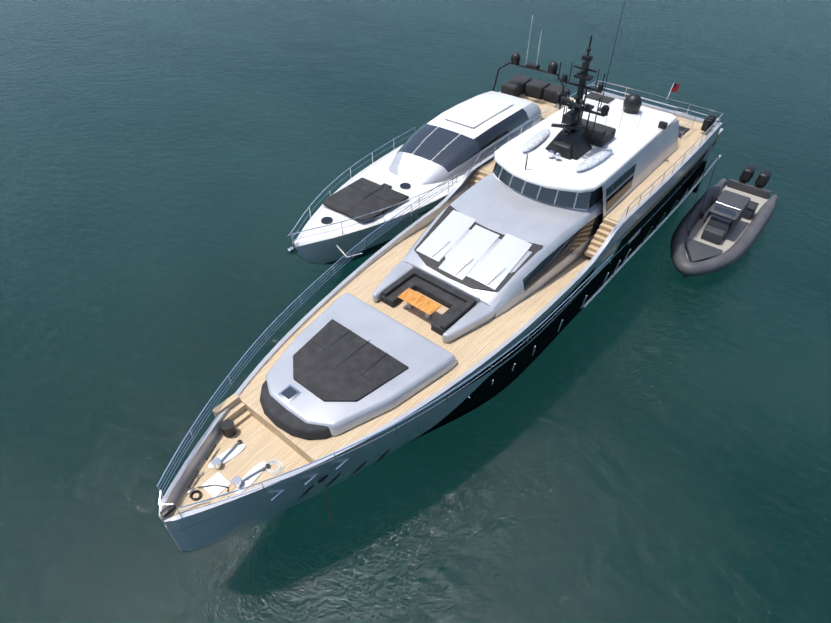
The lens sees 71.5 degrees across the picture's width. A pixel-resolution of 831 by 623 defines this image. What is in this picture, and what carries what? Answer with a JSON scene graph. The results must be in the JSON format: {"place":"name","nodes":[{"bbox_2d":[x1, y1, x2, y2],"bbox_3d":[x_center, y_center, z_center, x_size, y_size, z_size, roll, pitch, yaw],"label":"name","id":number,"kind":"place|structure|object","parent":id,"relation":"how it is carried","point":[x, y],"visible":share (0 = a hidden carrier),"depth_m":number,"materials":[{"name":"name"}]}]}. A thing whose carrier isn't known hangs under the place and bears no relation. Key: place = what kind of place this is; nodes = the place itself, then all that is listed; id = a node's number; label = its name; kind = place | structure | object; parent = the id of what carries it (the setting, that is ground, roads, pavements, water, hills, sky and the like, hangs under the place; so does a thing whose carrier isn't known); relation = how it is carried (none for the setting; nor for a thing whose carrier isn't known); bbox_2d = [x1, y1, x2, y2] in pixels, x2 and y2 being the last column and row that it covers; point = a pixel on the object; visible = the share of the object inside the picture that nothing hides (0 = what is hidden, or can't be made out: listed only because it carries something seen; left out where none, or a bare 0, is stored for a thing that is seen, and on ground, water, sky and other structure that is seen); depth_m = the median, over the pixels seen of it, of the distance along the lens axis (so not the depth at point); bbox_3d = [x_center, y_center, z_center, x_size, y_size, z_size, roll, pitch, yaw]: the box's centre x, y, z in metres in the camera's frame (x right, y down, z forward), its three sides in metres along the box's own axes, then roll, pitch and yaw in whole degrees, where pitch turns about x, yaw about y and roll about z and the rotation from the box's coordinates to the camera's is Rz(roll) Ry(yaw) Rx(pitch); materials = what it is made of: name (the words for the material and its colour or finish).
{"place":"outdoors","nodes":[
{"label":"outdoors","id":0,"kind":"place"},
{"bbox_2d":[0,0,830,622],"bbox_3d":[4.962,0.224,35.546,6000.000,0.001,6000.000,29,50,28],"label":"water","id":1,"kind":"structure","parent":0,"point":[644,436],"depth_m":34.18,"materials":[{"name":"teal liquid"}]},
{"bbox_2d":[286,16,574,263],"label":"yacht","id":2,"kind":"object","parent":1,"relation":"on","point":[420,162],"visible":0.77,"depth_m":41.35,"materials":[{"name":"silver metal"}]},
{"bbox_2d":[156,2,722,551],"bbox_3d":[4.270,-6.596,31.778,15.878,17.554,44.480,29,50,28],"label":"yacht","id":3,"kind":"object","parent":1,"relation":"on","point":[490,276],"visible":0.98,"depth_m":27.75,"materials":[{"name":"silver metal"}]},
{"bbox_2d":[670,165,777,277],"bbox_3d":[21.904,-6.416,41.083,4.924,3.428,14.996,29,50,28],"label":"rib","id":4,"kind":"object","parent":1,"relation":"on","point":[726,230],"visible":0.96,"depth_m":39.95,"materials":[{"name":"grey rubber"}]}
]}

